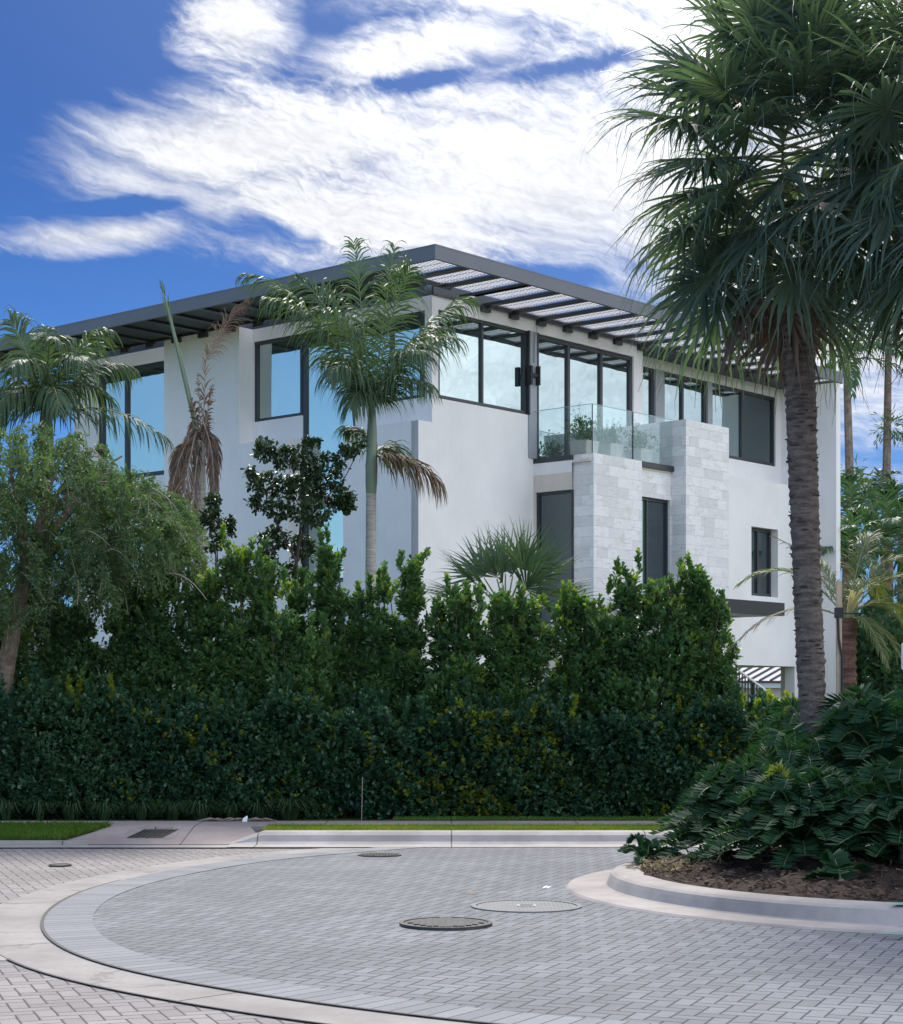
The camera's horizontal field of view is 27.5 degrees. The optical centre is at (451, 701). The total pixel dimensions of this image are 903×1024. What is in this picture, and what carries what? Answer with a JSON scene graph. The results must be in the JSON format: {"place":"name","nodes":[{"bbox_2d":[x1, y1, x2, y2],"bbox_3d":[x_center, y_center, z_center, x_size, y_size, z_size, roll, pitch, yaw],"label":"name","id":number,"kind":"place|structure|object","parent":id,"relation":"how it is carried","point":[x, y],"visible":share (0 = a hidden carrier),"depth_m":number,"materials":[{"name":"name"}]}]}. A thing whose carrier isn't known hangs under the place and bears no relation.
{"place":"outdoors","nodes":[
{"label":"outdoors","id":0,"kind":"place"},
{"bbox_2d":[0,819,113,839],"bbox_3d":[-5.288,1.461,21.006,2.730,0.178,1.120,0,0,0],"label":"grass","id":1,"kind":"structure","parent":0,"point":[34,830],"depth_m":20.95,"materials":[{"name":"green plant"}]},
{"bbox_2d":[90,844,229,844],"bbox_3d":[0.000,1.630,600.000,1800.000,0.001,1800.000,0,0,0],"label":"ground","id":2,"kind":"structure","parent":0,"point":[159,844],"depth_m":20.98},
{"bbox_2d":[0,551,34,678],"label":"distant tree","id":3,"kind":"object","parent":2,"relation":"on","point":[32,629],"visible":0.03,"depth_m":59.34,"materials":[{"name":"green plant"}]},
{"bbox_2d":[0,840,89,844],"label":"kerb","id":4,"kind":"structure","parent":2,"relation":"on","point":[44,842],"depth_m":20.37,"materials":[{"name":"grey concrete"}]},
{"bbox_2d":[840,466,902,676],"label":"tree","id":5,"kind":"object","parent":2,"relation":"on","point":[877,472],"visible":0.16,"depth_m":61.89,"materials":[{"name":"green plant"}]},
{"bbox_2d":[65,826,255,843],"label":"ramp","id":6,"kind":"structure","parent":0,"point":[193,835],"depth_m":20.91,"materials":[{"name":"concrete"}]},
{"bbox_2d":[120,826,180,838],"bbox_3d":[-3.420,1.497,21.018,0.600,0.029,0.640,0,6,0],"label":"storm drain","id":7,"kind":"object","parent":6,"relation":"in","point":[155,832],"visible":1,"depth_m":21.02,"materials":[{"name":"concrete"}]},
{"bbox_2d":[0,814,595,820],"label":"verge","id":8,"kind":"structure","parent":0,"point":[352,817],"depth_m":22.92,"materials":[{"name":"green plant"}]},
{"bbox_2d":[0,799,30,820],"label":"lily turf","id":9,"kind":"structure","parent":8,"relation":"on","point":[6,811],"depth_m":22.70,"materials":[{"name":"green plant"}]},
{"bbox_2d":[16,799,61,820],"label":"lily turf","id":10,"kind":"structure","parent":8,"relation":"on","point":[38,808],"depth_m":22.72,"materials":[{"name":"green plant"}]},
{"bbox_2d":[0,594,108,814],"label":"clusia shrub","id":11,"kind":"object","parent":8,"relation":"on","point":[38,654],"visible":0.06,"depth_m":24.27,"materials":[{"name":"green plant"}]},
{"bbox_2d":[43,799,96,820],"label":"lily turf","id":12,"kind":"structure","parent":8,"relation":"on","point":[69,810],"depth_m":22.67,"materials":[{"name":"green plant"}]},
{"bbox_2d":[1,586,169,814],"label":"clusia shrub","id":13,"kind":"object","parent":8,"relation":"on","point":[86,656],"visible":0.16,"depth_m":24.02,"materials":[{"name":"green plant"}]},
{"bbox_2d":[0,304,174,650],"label":"feather palm","id":14,"kind":"object","parent":8,"relation":"on","point":[50,397],"visible":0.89,"depth_m":28.59,"materials":[{"name":"green plant"}]},
{"bbox_2d":[84,800,127,820],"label":"lily turf","id":15,"kind":"structure","parent":8,"relation":"on","point":[104,810],"depth_m":22.64,"materials":[{"name":"green plant"}]},
{"bbox_2d":[0,420,218,775],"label":"weeping tree","id":16,"kind":"object","parent":8,"relation":"on","point":[166,534],"visible":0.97,"depth_m":23.07,"materials":[{"name":"green plant"}]},
{"bbox_2d":[120,801,163,819],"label":"lily turf","id":17,"kind":"structure","parent":8,"relation":"on","point":[140,812],"depth_m":22.74,"materials":[{"name":"green plant"}]},
{"bbox_2d":[92,555,222,817],"bbox_3d":[-3.774,-0.237,24.035,1.832,3.592,1.489,0,0,-25],"label":"clusia shrub","id":18,"kind":"object","parent":8,"relation":"on","point":[162,648],"visible":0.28,"depth_m":23.86,"materials":[{"name":"green plant"}]},
{"bbox_2d":[148,802,190,820],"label":"lily turf","id":19,"kind":"structure","parent":8,"relation":"on","point":[173,814],"depth_m":22.68,"materials":[{"name":"green plant"}]},
{"bbox_2d":[171,798,225,820],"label":"lily turf","id":20,"kind":"structure","parent":8,"relation":"on","point":[201,810],"depth_m":22.62,"materials":[{"name":"green plant"}]},
{"bbox_2d":[159,279,250,596],"bbox_3d":[-4.106,-2.799,30.899,1.573,8.565,0.911,0,0,0],"label":"dead palm","id":21,"kind":"object","parent":8,"relation":"on","point":[194,443],"visible":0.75,"depth_m":30.86,"materials":[{"name":"brown plant"}]},
{"bbox_2d":[196,490,236,577],"bbox_3d":[-3.765,-2.305,29.479,0.668,2.207,0.692,0,0,0],"label":"tree","id":22,"kind":"object","parent":8,"relation":"on","point":[213,511],"visible":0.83,"depth_m":29.43,"materials":[{"name":"green plant"}]},
{"bbox_2d":[165,521,292,817],"bbox_3d":[-2.827,-0.404,23.832,1.944,3.930,1.356,0,0,0],"label":"clusia shrub","id":23,"kind":"object","parent":8,"relation":"on","point":[232,656],"visible":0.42,"depth_m":23.68,"materials":[{"name":"green plant"}]},
{"bbox_2d":[209,799,254,819],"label":"lily turf","id":24,"kind":"structure","parent":8,"relation":"on","point":[230,811],"depth_m":22.73,"materials":[{"name":"green plant"}]},
{"bbox_2d":[233,798,281,819],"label":"lily turf","id":25,"kind":"structure","parent":8,"relation":"on","point":[257,811],"depth_m":22.73,"materials":[{"name":"green plant"}]},
{"bbox_2d":[260,796,320,820],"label":"lily turf","id":26,"kind":"structure","parent":8,"relation":"on","point":[289,811],"depth_m":22.66,"materials":[{"name":"green plant"}]},
{"bbox_2d":[240,599,355,817],"bbox_3d":[-2.036,0.133,23.652,1.535,2.870,1.397,0,0,30],"label":"clusia shrub","id":27,"kind":"object","parent":8,"relation":"on","point":[304,658],"visible":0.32,"depth_m":23.47,"materials":[{"name":"green plant"}]},
{"bbox_2d":[240,434,368,617],"bbox_3d":[-2.226,-2.329,27.904,1.979,3.446,1.158,0,0,0],"label":"tree","id":28,"kind":"object","parent":8,"relation":"on","point":[344,502],"visible":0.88,"depth_m":27.94,"materials":[{"name":"green plant"}]},
{"bbox_2d":[280,521,379,811],"bbox_3d":[-1.563,-0.407,24.249,1.814,3.945,1.002,0,0,0],"label":"clusia shrub","id":29,"kind":"object","parent":8,"relation":"on","point":[328,597],"visible":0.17,"depth_m":24.15,"materials":[{"name":"green plant"}]},
{"bbox_2d":[235,236,483,645],"bbox_3d":[-1.470,-3.076,29.912,4.033,9.113,2.541,0,0,0],"label":"feather palm","id":30,"kind":"object","parent":8,"relation":"on","point":[341,369],"visible":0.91,"depth_m":29.73,"materials":[{"name":"green plant"}]},
{"bbox_2d":[332,611,416,807],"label":"clusia shrub","id":31,"kind":"object","parent":8,"relation":"on","point":[342,627],"visible":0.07,"depth_m":24.12,"materials":[{"name":"green plant"}]},
{"bbox_2d":[343,547,454,815],"bbox_3d":[-0.525,-0.220,24.092,1.867,3.582,1.009,0,0,0],"label":"clusia shrub","id":32,"kind":"object","parent":8,"relation":"on","point":[407,674],"visible":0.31,"depth_m":23.93,"materials":[{"name":"green plant"}]},
{"bbox_2d":[0,660,900,819],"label":"hedge","id":33,"kind":"object","parent":8,"relation":"on","point":[33,699],"visible":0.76,"depth_m":22.96,"materials":[{"name":"green plant"}]},
{"bbox_2d":[391,572,536,817],"bbox_3d":[0.209,-0.061,23.688,2.029,3.234,1.388,0,0,0],"label":"clusia shrub","id":34,"kind":"object","parent":8,"relation":"on","point":[460,660],"visible":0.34,"depth_m":23.57,"materials":[{"name":"green plant"}]},
{"bbox_2d":[425,517,600,613],"bbox_3d":[0.838,-0.604,26.546,2.822,4.167,2.145,0,0,-11],"label":"fan palm","id":35,"kind":"object","parent":8,"relation":"on","point":[522,555],"visible":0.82,"depth_m":26.30,"materials":[{"name":"green plant"}]},
{"bbox_2d":[466,579,618,816],"bbox_3d":[1.157,-0.012,23.880,2.358,3.159,1.584,0,0,0],"label":"clusia shrub","id":36,"kind":"object","parent":8,"relation":"on","point":[569,674],"visible":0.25,"depth_m":23.66,"materials":[{"name":"green plant"}]},
{"bbox_2d":[566,547,750,817],"bbox_3d":[2.731,-0.206,23.594,2.569,3.558,1.519,0,0,0],"label":"clusia shrub","id":37,"kind":"object","parent":8,"relation":"on","point":[654,671],"visible":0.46,"depth_m":23.48,"materials":[{"name":"green plant"}]},
{"bbox_2d":[725,689,784,753],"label":"clusia shrub","id":38,"kind":"object","parent":8,"relation":"on","point":[744,695],"depth_m":24.53,"materials":[{"name":"green plant"}]},
{"bbox_2d":[728,529,902,706],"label":"date palm","id":39,"kind":"object","parent":8,"relation":"on","point":[849,636],"visible":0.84,"depth_m":23.53,"materials":[{"name":"green plant"}]},
{"bbox_2d":[834,581,863,707],"bbox_3d":[4.652,0.039,21.517,0.366,2.882,0.139,0,0,-5],"label":"palm brace","id":40,"kind":"object","parent":8,"relation":"on","point":[839,613],"visible":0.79,"depth_m":21.47,"materials":[{"name":"brown"}]},
{"bbox_2d":[816,311,902,694],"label":"distant palm","id":41,"kind":"object","parent":8,"relation":"on","point":[849,462],"visible":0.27,"depth_m":57.89,"materials":[{"name":"green plant"}]},
{"bbox_2d":[820,510,902,611],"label":"tree","id":42,"kind":"object","parent":8,"relation":"on","point":[849,527],"visible":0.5,"depth_m":49.78,"materials":[{"name":"green plant"}]},
{"bbox_2d":[827,290,902,622],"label":"distant palm","id":43,"kind":"object","parent":8,"relation":"on","point":[887,419],"visible":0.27,"depth_m":59.90,"materials":[{"name":"green plant"}]},
{"bbox_2d":[840,473,899,663],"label":"tree","id":44,"kind":"object","parent":8,"relation":"on","point":[848,481],"visible":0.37,"depth_m":53.75,"materials":[{"name":"green plant"}]},
{"bbox_2d":[840,488,902,681],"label":"tree","id":45,"kind":"object","parent":8,"relation":"on","point":[892,520],"visible":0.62,"depth_m":51.80,"materials":[{"name":"green plant"}]},
{"bbox_2d":[843,574,902,701],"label":"distant tree","id":46,"kind":"object","parent":8,"relation":"on","point":[869,662],"visible":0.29,"depth_m":49.25,"materials":[{"name":"green plant"}]},
{"bbox_2d":[846,471,902,608],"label":"tree","id":47,"kind":"object","parent":8,"relation":"on","point":[894,485],"visible":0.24,"depth_m":55.90,"materials":[{"name":"green plant"}]},
{"bbox_2d":[869,583,902,679],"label":"distant tree","id":48,"kind":"object","parent":8,"relation":"on","point":[901,601],"visible":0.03,"depth_m":52.08,"materials":[{"name":"green plant"}]},
{"bbox_2d":[2,821,694,832],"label":"sidewalk","id":49,"kind":"structure","parent":0,"point":[256,826],"depth_m":22.11,"materials":[{"name":"concrete"}]},
{"bbox_2d":[197,816,276,821],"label":"fallen frond","id":50,"kind":"object","parent":49,"relation":"on","point":[244,819],"visible":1,"depth_m":22.25,"materials":[{"name":"grey plant"}]},
{"bbox_2d":[0,847,729,1023],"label":"road","id":51,"kind":"structure","parent":0,"point":[29,996],"depth_m":10.45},
{"bbox_2d":[0,904,9,960],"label":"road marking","id":52,"kind":"object","parent":51,"relation":"on","point":[2,958],"visible":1,"depth_m":11.44,"materials":[{"name":"white paint"}]},
{"bbox_2d":[48,863,71,866],"bbox_3d":[-3.800,1.590,17.900,0.231,0.012,0.231,0,0,0],"label":"valve cover","id":53,"kind":"object","parent":51,"relation":"on","point":[60,864],"visible":1,"depth_m":17.89,"materials":[{"name":"metal"}]},
{"bbox_2d":[0,845,227,846],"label":"gutter","id":54,"kind":"object","parent":51,"relation":"on","point":[113,845],"visible":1,"depth_m":20.27,"materials":[{"name":"concrete"}]},
{"bbox_2d":[6,958,329,1023],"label":"pavement joint","id":55,"kind":"object","parent":51,"relation":"on","point":[155,997],"visible":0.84,"depth_m":9.92,"materials":[{"name":"black rubber"}]},
{"bbox_2d":[0,848,485,1023],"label":"concrete band","id":56,"kind":"object","parent":51,"relation":"on","point":[25,940],"visible":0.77,"depth_m":10.90,"materials":[{"name":"beige concrete"}]},
{"bbox_2d":[227,830,867,846],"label":"kerb","id":57,"kind":"structure","parent":51,"relation":"on","point":[441,838],"depth_m":20.43,"materials":[{"name":"grey concrete"}]},
{"bbox_2d":[0,244,842,705],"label":"house","id":58,"kind":"structure","parent":0,"point":[492,448],"depth_m":41.43,"materials":[{"name":"white paint"}]},
{"bbox_2d":[100,361,163,477],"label":"window","id":59,"kind":"structure","parent":58,"relation":"in","point":[145,401],"depth_m":44.63,"materials":[{"name":"clear glass"}]},
{"bbox_2d":[255,334,302,421],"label":"window","id":60,"kind":"structure","parent":58,"relation":"in","point":[278,372],"depth_m":41.44,"materials":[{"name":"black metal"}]},
{"bbox_2d":[303,324,356,581],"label":"window","id":61,"kind":"structure","parent":58,"relation":"in","point":[319,421],"depth_m":40.57,"materials":[{"name":"glass"}]},
{"bbox_2d":[357,312,421,404],"bbox_3d":[-1.298,-7.255,39.191,1.900,1.810,0.090,0,0,41],"label":"window","id":62,"kind":"structure","parent":58,"relation":"in","point":[413,327],"depth_m":38.93,"materials":[{"name":"clear glass"}]},
{"bbox_2d":[439,310,526,413],"bbox_3d":[0.655,-7.263,39.644,0.090,1.825,2.960,0,0,41],"label":"window","id":63,"kind":"structure","parent":58,"relation":"in","point":[493,371],"depth_m":39.77,"materials":[{"name":"clear glass"}]},
{"bbox_2d":[537,489,573,623],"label":"window","id":64,"kind":"structure","parent":58,"relation":"in","point":[558,505],"depth_m":40.53,"materials":[{"name":"grey glass"}]},
{"bbox_2d":[565,402,601,454],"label":"potted shrub","id":65,"kind":"object","parent":58,"relation":"on","point":[579,446],"visible":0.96,"depth_m":40.40,"materials":[{"name":"green plant"}]},
{"bbox_2d":[539,335,631,457],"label":"sliding door","id":66,"kind":"structure","parent":58,"relation":"in","point":[572,374],"depth_m":42.22,"materials":[{"name":"clear glass"}]},
{"bbox_2d":[591,415,626,456],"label":"potted shrub","id":67,"kind":"object","parent":58,"relation":"on","point":[608,446],"visible":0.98,"depth_m":40.92,"materials":[{"name":"green plant"}]},
{"bbox_2d":[624,420,660,461],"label":"potted shrub","id":68,"kind":"object","parent":58,"relation":"on","point":[641,453],"visible":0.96,"depth_m":41.81,"materials":[{"name":"green plant"}]},
{"bbox_2d":[643,367,653,423],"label":"window","id":69,"kind":"structure","parent":58,"relation":"in","point":[648,384],"depth_m":45.41,"materials":[{"name":"clear glass"}]},
{"bbox_2d":[642,497,667,594],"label":"window","id":70,"kind":"structure","parent":58,"relation":"in","point":[654,511],"depth_m":41.92,"materials":[{"name":"glass"}]},
{"bbox_2d":[664,372,705,422],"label":"window","id":71,"kind":"structure","parent":58,"relation":"in","point":[685,402],"depth_m":46.47,"materials":[{"name":"clear glass"}]},
{"bbox_2d":[712,383,773,465],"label":"window","id":72,"kind":"structure","parent":58,"relation":"in","point":[749,420],"depth_m":48.80,"materials":[{"name":"clear glass"}]},
{"bbox_2d":[751,528,770,596],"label":"window","id":73,"kind":"structure","parent":58,"relation":"in","point":[760,538],"depth_m":48.49,"materials":[{"name":"glass"}]},
{"bbox_2d":[0,0,902,687],"label":"sky","id":74,"kind":"structure","parent":0,"point":[192,146],"materials":[{"name":"blue"}]},
{"bbox_2d":[261,822,685,830],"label":"grass","id":75,"kind":"structure","parent":0,"point":[466,826],"depth_m":20.99,"materials":[{"name":"green plant"}]},
{"bbox_2d":[45,848,902,1023],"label":"ring road","id":76,"kind":"structure","parent":0,"point":[330,921],"depth_m":12.04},
{"bbox_2d":[40,880,503,1023],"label":"pavement joint","id":77,"kind":"object","parent":76,"relation":"on","point":[43,928],"visible":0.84,"depth_m":10.63,"materials":[{"name":"black rubber"}]},
{"bbox_2d":[44,847,654,1023],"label":"paver border","id":78,"kind":"object","parent":76,"relation":"on","point":[68,924],"visible":0.83,"depth_m":10.97,"materials":[{"name":"white concrete"}]},
{"bbox_2d":[358,852,401,856],"bbox_3d":[-0.740,1.581,18.990,0.452,0.014,0.452,0,0,0],"label":"manhole cover","id":79,"kind":"object","parent":76,"relation":"on","point":[380,854],"visible":1,"depth_m":18.94,"materials":[{"name":"metal"}]},
{"bbox_2d":[399,917,491,930],"bbox_3d":[-0.040,1.576,13.080,0.661,0.024,0.662,0,0,0],"label":"manhole cover","id":80,"kind":"object","parent":76,"relation":"on","point":[445,923],"visible":1,"depth_m":12.97,"materials":[{"name":"metal"}]},
{"bbox_2d":[471,899,581,912],"bbox_3d":[0.580,1.582,14.260,0.861,0.016,0.861,0,0,0],"label":"manhole cover","id":81,"kind":"object","parent":76,"relation":"on","point":[526,906],"visible":1,"depth_m":14.22,"materials":[{"name":"metal"}]},
{"bbox_2d":[566,861,902,934],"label":"island kerb","id":82,"kind":"structure","parent":76,"relation":"on","point":[621,886],"depth_m":13.59,"materials":[{"name":"concrete"}]},
{"bbox_2d":[625,845,902,901],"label":"mulch bed","id":83,"kind":"object","parent":82,"relation":"on","point":[884,879],"visible":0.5,"depth_m":14.54,"materials":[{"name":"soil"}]},
{"bbox_2d":[618,832,679,863],"bbox_3d":[1.752,1.307,16.326,0.564,0.289,0.615,0,0,11],"label":"cycad","id":84,"kind":"object","parent":83,"relation":"on","point":[646,848],"visible":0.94,"depth_m":16.29,"materials":[{"name":"green plant"}]},
{"bbox_2d":[581,0,902,852],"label":"cabbage palm","id":85,"kind":"object","parent":83,"relation":"on","point":[747,82],"visible":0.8,"depth_m":16.68,"materials":[{"name":"green plant"}]},
{"bbox_2d":[648,756,853,857],"bbox_3d":[2.627,0.934,16.444,1.853,0.930,1.849,0,0,0],"label":"cycad","id":86,"kind":"object","parent":83,"relation":"on","point":[683,810],"visible":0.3,"depth_m":16.23,"materials":[{"name":"green plant"}]},
{"bbox_2d":[666,719,899,863],"bbox_3d":[3.119,0.791,16.414,2.453,1.272,2.331,0,0,0],"label":"cycad","id":87,"kind":"object","parent":83,"relation":"on","point":[793,751],"visible":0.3,"depth_m":16.14,"materials":[{"name":"green plant"}]},
{"bbox_2d":[686,759,901,867],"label":"cycad","id":88,"kind":"object","parent":83,"relation":"on","point":[795,800],"visible":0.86,"depth_m":15.27,"materials":[{"name":"green plant"}]},
{"bbox_2d":[740,697,878,847],"bbox_3d":[3.631,0.688,17.641,2.388,1.477,2.306,0,0,0],"label":"cycad","id":89,"kind":"object","parent":83,"relation":"on","point":[793,704],"visible":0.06,"depth_m":17.60,"materials":[{"name":"green plant"}]},
{"bbox_2d":[768,0,902,399],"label":"cabbage palm","id":90,"kind":"object","parent":83,"relation":"on","point":[889,286],"visible":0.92,"depth_m":15.61,"materials":[{"name":"green plant"}]},
{"bbox_2d":[772,682,902,851],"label":"cycad","id":91,"kind":"object","parent":83,"relation":"on","point":[874,724],"visible":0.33,"depth_m":16.05,"materials":[{"name":"green plant"}]},
{"bbox_2d":[802,848,872,879],"bbox_3d":[3.029,1.296,14.420,0.582,0.282,0.454,0,0,0],"label":"cycad","id":92,"kind":"object","parent":83,"relation":"on","point":[838,864],"visible":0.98,"depth_m":14.44,"materials":[{"name":"green plant"}]},
{"bbox_2d":[783,755,902,863],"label":"cycad","id":93,"kind":"object","parent":83,"relation":"on","point":[880,782],"visible":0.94,"depth_m":15.01,"materials":[{"name":"green plant"}]},
{"bbox_2d":[881,845,902,851],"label":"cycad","id":94,"kind":"object","parent":83,"relation":"on","point":[890,847],"visible":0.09,"depth_m":15.46,"materials":[{"name":"green plant"}]},
{"bbox_2d":[880,902,902,933],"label":"survey paint mark","id":95,"kind":"object","parent":82,"relation":"on","point":[900,903],"visible":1,"depth_m":12.32,"materials":[{"name":"teal paint"}]},
{"bbox_2d":[901,643,902,669],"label":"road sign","id":96,"kind":"object","parent":76,"relation":"on","point":[902,656],"visible":1,"depth_m":19.50,"materials":[{"name":"metal"}]},
{"bbox_2d":[393,815,708,820],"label":"grass","id":97,"kind":"structure","parent":0,"point":[528,818],"depth_m":22.54,"materials":[{"name":"green plant"}]},
{"bbox_2d":[737,667,868,701],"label":"garden building","id":98,"kind":"structure","parent":0,"point":[766,676],"depth_m":74.86,"materials":[{"name":"white metal"}]},
{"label":"entrance stair","id":99,"kind":"object","parent":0,"visible":0},
{"bbox_2d":[723,665,779,700],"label":"stair railing","id":100,"kind":"object","parent":99,"relation":"on","point":[752,687],"visible":0.13,"depth_m":42.90,"materials":[{"name":"white metal"}]}
]}

